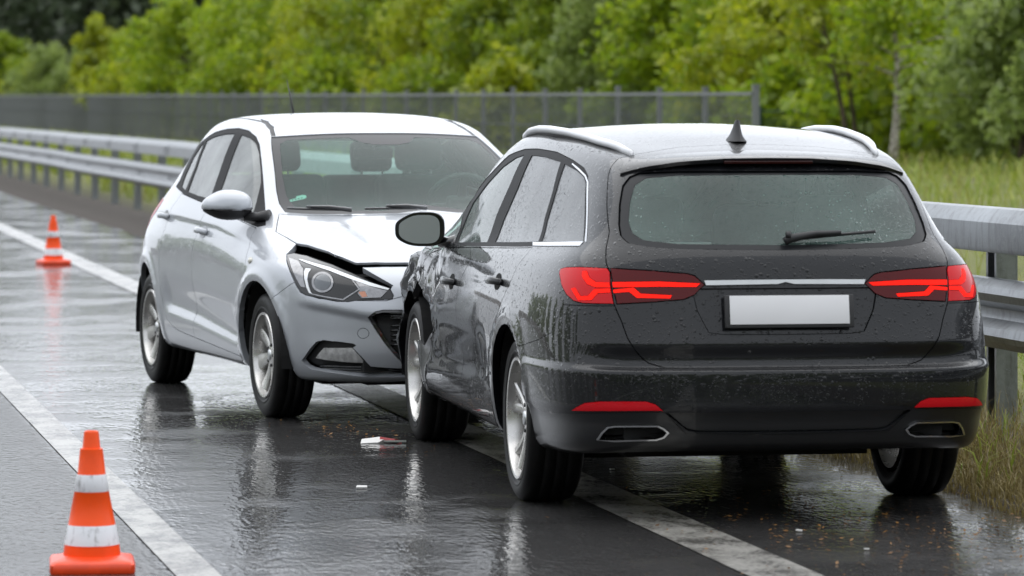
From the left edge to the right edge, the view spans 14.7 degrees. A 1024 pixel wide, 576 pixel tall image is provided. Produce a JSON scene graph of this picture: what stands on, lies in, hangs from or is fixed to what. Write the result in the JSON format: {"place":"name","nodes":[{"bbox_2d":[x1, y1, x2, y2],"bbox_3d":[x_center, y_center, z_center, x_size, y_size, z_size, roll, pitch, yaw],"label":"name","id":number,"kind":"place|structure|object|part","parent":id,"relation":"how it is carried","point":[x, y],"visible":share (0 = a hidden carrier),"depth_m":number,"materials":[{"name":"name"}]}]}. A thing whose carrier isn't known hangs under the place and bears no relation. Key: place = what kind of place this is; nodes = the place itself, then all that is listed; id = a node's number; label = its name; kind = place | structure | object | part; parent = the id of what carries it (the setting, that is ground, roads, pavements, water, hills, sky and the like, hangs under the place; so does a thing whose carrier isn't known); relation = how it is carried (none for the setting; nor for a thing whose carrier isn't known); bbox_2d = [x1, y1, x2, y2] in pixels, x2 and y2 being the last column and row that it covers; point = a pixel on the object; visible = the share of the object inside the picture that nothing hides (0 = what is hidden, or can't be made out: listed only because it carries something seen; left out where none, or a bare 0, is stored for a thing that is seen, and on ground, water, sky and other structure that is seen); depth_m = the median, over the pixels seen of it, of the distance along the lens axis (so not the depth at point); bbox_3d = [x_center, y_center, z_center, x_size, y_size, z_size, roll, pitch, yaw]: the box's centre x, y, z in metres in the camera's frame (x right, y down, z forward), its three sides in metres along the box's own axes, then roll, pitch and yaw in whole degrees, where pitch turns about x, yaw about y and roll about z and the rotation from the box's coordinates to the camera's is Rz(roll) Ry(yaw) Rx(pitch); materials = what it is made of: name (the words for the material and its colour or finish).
{"place":"outdoors","nodes":[
{"label":"outdoors","id":0,"kind":"place"},
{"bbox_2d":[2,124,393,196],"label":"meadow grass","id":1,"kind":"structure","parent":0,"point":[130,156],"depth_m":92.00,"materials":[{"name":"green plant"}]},
{"bbox_2d":[0,192,1023,575],"bbox_3d":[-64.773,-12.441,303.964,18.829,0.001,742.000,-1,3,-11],"label":"road","id":2,"kind":"structure","parent":0,"point":[214,466],"depth_m":15.87,"materials":[{"name":"grey asphalt"}]},
{"bbox_2d":[36,215,70,264],"bbox_3d":[-4.430,-0.465,38.319,0.284,0.470,0.284,-1,3,-23],"label":"traffic cone","id":3,"kind":"object","parent":2,"relation":"on","point":[53,253],"visible":1,"depth_m":38.26,"materials":[{"name":"orange plastic"}]},
{"bbox_2d":[49,430,134,574],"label":"traffic cone","id":4,"kind":"object","parent":2,"relation":"on","point":[91,544],"visible":1,"depth_m":13.02,"materials":[{"name":"orange plastic"}]},
{"bbox_2d":[0,365,220,575],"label":"road marking","id":5,"kind":"object","parent":2,"relation":"on","point":[170,547],"visible":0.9,"depth_m":15.27,"materials":[{"name":"paint"}]},
{"bbox_2d":[136,81,502,416],"bbox_3d":[-0.699,-0.267,20.898,2.194,1.673,3.994,-1,3,-18],"label":"hatchback","id":6,"kind":"object","parent":2,"relation":"on","point":[286,288],"visible":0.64,"depth_m":20.35,"materials":[{"name":"silver metal"}]},
{"bbox_3d":[-1.747,-0.662,21.550,0.107,0.261,0.302,1,3,17],"label":"quarter window","id":7,"kind":"part","parent":6,"relation":"part of","materials":[{"name":"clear glass"}]},
{"bbox_3d":[-1.665,-0.292,21.236,0.305,1.066,0.952,-1,3,-18],"label":"rear door","id":8,"kind":"part","parent":6,"relation":"part of","materials":[{"name":"silver metal"}]},
{"bbox_3d":[-1.486,-0.588,20.880,0.264,0.498,2.053,-1,3,-18],"label":"window frame","id":9,"kind":"part","parent":6,"relation":"part of","materials":[{"name":"rubber"}]},
{"bbox_3d":[-1.379,-0.228,20.353,0.348,1.101,1.306,-1,3,-18],"label":"front door","id":10,"kind":"part","parent":6,"relation":"part of","materials":[{"name":"silver metal"}]},
{"bbox_3d":[-1.201,-0.712,22.466,1.233,0.286,0.340,-1,3,-18],"label":"back window","id":11,"kind":"part","parent":6,"relation":"part of","materials":[{"name":"black glass"}]},
{"bbox_3d":[-0.226,-0.684,22.031,0.302,0.261,0.107,2,3,38],"label":"quarter window","id":12,"kind":"part","parent":6,"relation":"part of","materials":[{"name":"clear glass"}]},
{"bbox_3d":[-0.053,-0.608,21.333,0.264,0.498,2.053,-1,3,-18],"label":"window frame","id":13,"kind":"part","parent":6,"relation":"part of","materials":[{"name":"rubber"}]},
{"bbox_3d":[-0.103,-0.315,21.729,0.305,1.066,0.952,-1,3,-18],"label":"rear door","id":14,"kind":"part","parent":6,"relation":"part of","materials":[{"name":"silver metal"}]},
{"bbox_2d":[356,485,366,487],"bbox_3d":[-0.601,0.795,15.869,0.044,0.008,0.045,0,3,0],"label":"plastic fragment","id":15,"kind":"object","parent":2,"relation":"on","point":[361,486],"visible":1,"depth_m":15.86,"materials":[{"name":"white plastic"}]},
{"bbox_2d":[361,437,405,443],"bbox_3d":[-0.583,0.696,18.021,0.206,0.040,0.077,0,3,0],"label":"broken lamp piece","id":16,"kind":"object","parent":2,"relation":"on","point":[376,440],"visible":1,"depth_m":18.01,"materials":[{"name":"white plastic"}]},
{"bbox_2d":[0,223,823,575],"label":"road marking","id":17,"kind":"object","parent":2,"relation":"on","point":[748,559],"visible":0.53,"depth_m":15.12,"materials":[{"name":"paint"}]},
{"bbox_2d":[287,412,1021,575],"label":"leaf litter","id":18,"kind":"object","parent":2,"relation":"on","point":[886,513],"visible":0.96,"depth_m":14.43,"materials":[{"name":"brown plant"}]},
{"bbox_2d":[395,120,988,500],"bbox_3d":[0.627,0.018,16.859,2.120,1.475,4.815,0,3,-9],"label":"station wagon","id":19,"kind":"object","parent":2,"relation":"on","point":[675,289],"visible":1,"depth_m":14.78,"materials":[{"name":"paint"}]},
{"bbox_3d":[-0.213,-0.034,17.078,0.265,1.096,1.653,0,3,-9],"label":"front door","id":20,"kind":"part","parent":19,"relation":"part of","materials":[{"name":"paint"}]},
{"bbox_3d":[-0.028,0.006,16.044,0.275,1.081,1.431,0,3,-9],"label":"rear door","id":21,"kind":"part","parent":19,"relation":"part of","materials":[{"name":"paint"}]},
{"bbox_3d":[0.020,-0.349,16.057,0.186,0.425,2.636,-1,3,-11],"label":"window frame","id":22,"kind":"part","parent":19,"relation":"part of","materials":[{"name":"rubber"}]},
{"bbox_3d":[0.210,-0.317,15.116,0.134,0.296,0.670,0,3,-9],"label":"quarter window","id":23,"kind":"part","parent":19,"relation":"part of","materials":[{"name":"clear glass"}]},
{"bbox_3d":[1.351,-0.045,17.336,0.265,1.096,1.653,0,3,-9],"label":"front door","id":24,"kind":"part","parent":19,"relation":"part of","materials":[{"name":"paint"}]},
{"bbox_3d":[1.454,-0.360,16.294,0.186,0.425,2.636,0,3,-8],"label":"window frame","id":25,"kind":"part","parent":19,"relation":"part of","materials":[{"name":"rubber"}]},
{"bbox_3d":[1.510,-0.006,16.298,0.275,1.081,1.431,0,3,-9],"label":"rear door","id":26,"kind":"part","parent":19,"relation":"part of","materials":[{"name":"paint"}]},
{"bbox_3d":[1.577,-0.328,15.342,0.134,0.296,0.670,0,3,-9],"label":"quarter window","id":27,"kind":"part","parent":19,"relation":"part of","materials":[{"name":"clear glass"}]},
{"bbox_2d":[0,127,1023,516],"bbox_3d":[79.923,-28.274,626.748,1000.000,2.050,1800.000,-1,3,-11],"label":"ground","id":28,"kind":"structure","parent":0,"point":[122,215],"depth_m":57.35,"materials":[{"name":"green plant"}]},
{"bbox_2d":[0,30,52,93],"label":"leafy tree","id":29,"kind":"object","parent":28,"relation":"on","point":[11,60],"visible":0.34,"depth_m":207.15,"materials":[{"name":"green plant"}]},
{"bbox_2d":[0,55,73,95],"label":"bush","id":30,"kind":"object","parent":28,"relation":"on","point":[1,84],"visible":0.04,"depth_m":185.64,"materials":[{"name":"green plant"}]},
{"bbox_2d":[0,41,90,94],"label":"bush","id":31,"kind":"object","parent":28,"relation":"on","point":[51,75],"visible":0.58,"depth_m":181.03,"materials":[{"name":"green plant"}]},
{"bbox_2d":[68,12,119,124],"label":"leafy tree","id":32,"kind":"object","parent":28,"relation":"on","point":[98,35],"visible":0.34,"depth_m":153.40,"materials":[{"name":"green plant"}]},
{"bbox_2d":[0,0,230,114],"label":"forest","id":33,"kind":"object","parent":28,"relation":"on","point":[62,22],"visible":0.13,"depth_m":211.74,"materials":[{"name":"green plant"}]},
{"bbox_2d":[66,58,170,134],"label":"bush","id":34,"kind":"object","parent":28,"relation":"on","point":[97,88],"visible":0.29,"depth_m":136.35,"materials":[{"name":"green plant"}]},
{"bbox_2d":[85,16,182,133],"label":"leafy tree","id":35,"kind":"object","parent":28,"relation":"on","point":[140,26],"visible":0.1,"depth_m":139.13,"materials":[{"name":"green plant"}]},
{"bbox_2d":[115,0,238,136],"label":"leafy tree","id":36,"kind":"object","parent":28,"relation":"on","point":[175,16],"visible":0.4,"depth_m":125.17,"materials":[{"name":"green plant"}]},
{"bbox_2d":[174,0,272,123],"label":"leafy tree","id":37,"kind":"object","parent":28,"relation":"on","point":[203,48],"visible":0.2,"depth_m":119.43,"materials":[{"name":"green plant"}]},
{"bbox_2d":[174,46,280,132],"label":"bush","id":38,"kind":"object","parent":28,"relation":"on","point":[204,87],"visible":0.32,"depth_m":109.32,"materials":[{"name":"green plant"}]},
{"bbox_2d":[182,0,380,115],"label":"leafy tree","id":39,"kind":"object","parent":28,"relation":"on","point":[250,62],"visible":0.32,"depth_m":109.14,"materials":[{"name":"green plant"}]},
{"bbox_2d":[174,0,391,92],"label":"leafy tree","id":40,"kind":"object","parent":28,"relation":"on","point":[201,62],"depth_m":122.63,"materials":[{"name":"green plant"}]},
{"bbox_2d":[252,47,374,146],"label":"bush","id":41,"kind":"object","parent":28,"relation":"on","point":[328,82],"visible":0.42,"depth_m":97.66,"materials":[{"name":"green plant"}]},
{"bbox_2d":[241,0,390,142],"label":"leafy tree","id":42,"kind":"object","parent":28,"relation":"on","point":[299,20],"visible":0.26,"depth_m":103.06,"materials":[{"name":"green plant"}]},
{"bbox_2d":[270,9,442,73],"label":"leafy tree","id":43,"kind":"object","parent":28,"relation":"on","point":[368,37],"depth_m":113.26,"materials":[{"name":"green plant"}]},
{"bbox_2d":[275,0,449,112],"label":"leafy tree","id":44,"kind":"object","parent":28,"relation":"on","point":[365,8],"visible":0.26,"depth_m":99.40,"materials":[{"name":"green plant"}]},
{"bbox_2d":[0,84,760,154],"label":"fence","id":45,"kind":"object","parent":28,"relation":"on","point":[57,112],"visible":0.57,"depth_m":85.97,"materials":[{"name":"grey metal"}]},
{"bbox_2d":[360,51,468,120],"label":"bush","id":46,"kind":"object","parent":28,"relation":"on","point":[425,79],"visible":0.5,"depth_m":87.53,"materials":[{"name":"green plant"}]},
{"bbox_2d":[351,0,491,115],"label":"leafy tree","id":47,"kind":"object","parent":28,"relation":"on","point":[413,39],"visible":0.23,"depth_m":93.20,"materials":[{"name":"green plant"}]},
{"bbox_2d":[438,41,542,153],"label":"bush","id":48,"kind":"object","parent":28,"relation":"on","point":[496,77],"visible":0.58,"depth_m":79.62,"materials":[{"name":"green plant"}]},
{"bbox_2d":[424,0,561,146],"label":"leafy tree","id":49,"kind":"object","parent":28,"relation":"on","point":[501,12],"visible":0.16,"depth_m":89.61,"materials":[{"name":"green plant"}]},
{"bbox_2d":[0,127,1023,429],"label":"guard rail","id":50,"kind":"object","parent":28,"relation":"on","point":[994,235],"visible":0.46,"depth_m":18.82,"materials":[{"name":"metal"}]},
{"bbox_2d":[470,0,648,127],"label":"leafy tree","id":51,"kind":"object","parent":28,"relation":"on","point":[520,39],"visible":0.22,"depth_m":85.19,"materials":[{"name":"green plant"}]},
{"bbox_2d":[527,0,684,127],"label":"leafy tree","id":52,"kind":"object","parent":28,"relation":"on","point":[577,32],"visible":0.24,"depth_m":79.37,"materials":[{"name":"green plant"}]},
{"bbox_2d":[563,0,732,124],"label":"leafy tree","id":53,"kind":"object","parent":28,"relation":"on","point":[646,66],"visible":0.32,"depth_m":77.28,"materials":[{"name":"green plant"}]},
{"bbox_2d":[661,0,787,122],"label":"leafy tree","id":54,"kind":"object","parent":28,"relation":"on","point":[690,20],"visible":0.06,"depth_m":73.77,"materials":[{"name":"green plant"}]},
{"bbox_2d":[710,30,840,127],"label":"bush","id":55,"kind":"object","parent":28,"relation":"on","point":[779,82],"visible":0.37,"depth_m":67.60,"materials":[{"name":"green plant"}]},
{"bbox_2d":[657,0,897,123],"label":"leafy tree","id":56,"kind":"object","parent":28,"relation":"on","point":[741,64],"visible":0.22,"depth_m":69.87,"materials":[{"name":"green plant"}]},
{"bbox_2d":[727,0,907,128],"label":"slender tree","id":57,"kind":"object","parent":28,"relation":"on","point":[796,8],"visible":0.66,"depth_m":62.84,"materials":[{"name":"green plant"}]},
{"bbox_2d":[760,107,910,157],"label":"green fence","id":58,"kind":"object","parent":28,"relation":"on","point":[762,111],"visible":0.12,"depth_m":66.76,"materials":[{"name":"green metal"}]},
{"bbox_2d":[780,58,909,158],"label":"bush","id":59,"kind":"object","parent":28,"relation":"on","point":[865,108],"visible":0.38,"depth_m":65.42,"materials":[{"name":"green plant"}]},
{"bbox_2d":[786,0,916,131],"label":"slender tree","id":60,"kind":"object","parent":28,"relation":"on","point":[825,69],"visible":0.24,"depth_m":63.87,"materials":[{"name":"green plant"}]},
{"bbox_2d":[838,4,950,102],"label":"leafy tree","id":61,"kind":"object","parent":28,"relation":"on","point":[907,39],"depth_m":71.29,"materials":[{"name":"green plant"}]},
{"bbox_2d":[815,0,975,159],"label":"birch tree","id":62,"kind":"object","parent":28,"relation":"on","point":[874,32],"visible":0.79,"depth_m":59.78,"materials":[{"name":"green plant"}]},
{"bbox_2d":[861,46,948,162],"bbox_3d":[6.592,-2.829,63.982,2.228,2.148,2.263,-1,3,-19],"label":"bush","id":63,"kind":"object","parent":28,"relation":"on","point":[886,105],"visible":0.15,"depth_m":63.94,"materials":[{"name":"green plant"}]},
{"bbox_2d":[822,346,1023,517],"bbox_3d":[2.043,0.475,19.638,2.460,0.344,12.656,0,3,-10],"label":"verge grass","id":64,"kind":"structure","parent":28,"relation":"on","point":[997,486],"depth_m":16.10,"materials":[{"name":"green plant"}]},
{"bbox_2d":[877,0,1004,104],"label":"leafy tree","id":65,"kind":"object","parent":28,"relation":"on","point":[933,29],"visible":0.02,"depth_m":65.51,"materials":[{"name":"green plant"}]},
{"bbox_2d":[898,86,1015,163],"bbox_3d":[7.222,-2.754,62.080,2.696,2.034,2.333,0,3,0],"label":"bush","id":66,"kind":"object","parent":28,"relation":"on","point":[918,138],"visible":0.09,"depth_m":61.67,"materials":[{"name":"green plant"}]},
{"bbox_2d":[893,0,1023,172],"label":"leafy tree","id":67,"kind":"object","parent":28,"relation":"on","point":[978,63],"visible":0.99,"depth_m":55.82,"materials":[{"name":"green plant"}]},
{"bbox_2d":[937,42,1022,164],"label":"bush","id":68,"kind":"object","parent":28,"relation":"on","point":[946,128],"visible":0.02,"depth_m":60.83,"materials":[{"name":"green plant"}]},
{"bbox_2d":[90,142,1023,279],"bbox_3d":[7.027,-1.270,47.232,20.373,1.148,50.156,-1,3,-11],"label":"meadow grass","id":69,"kind":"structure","parent":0,"point":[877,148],"depth_m":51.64,"materials":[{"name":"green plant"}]}
]}

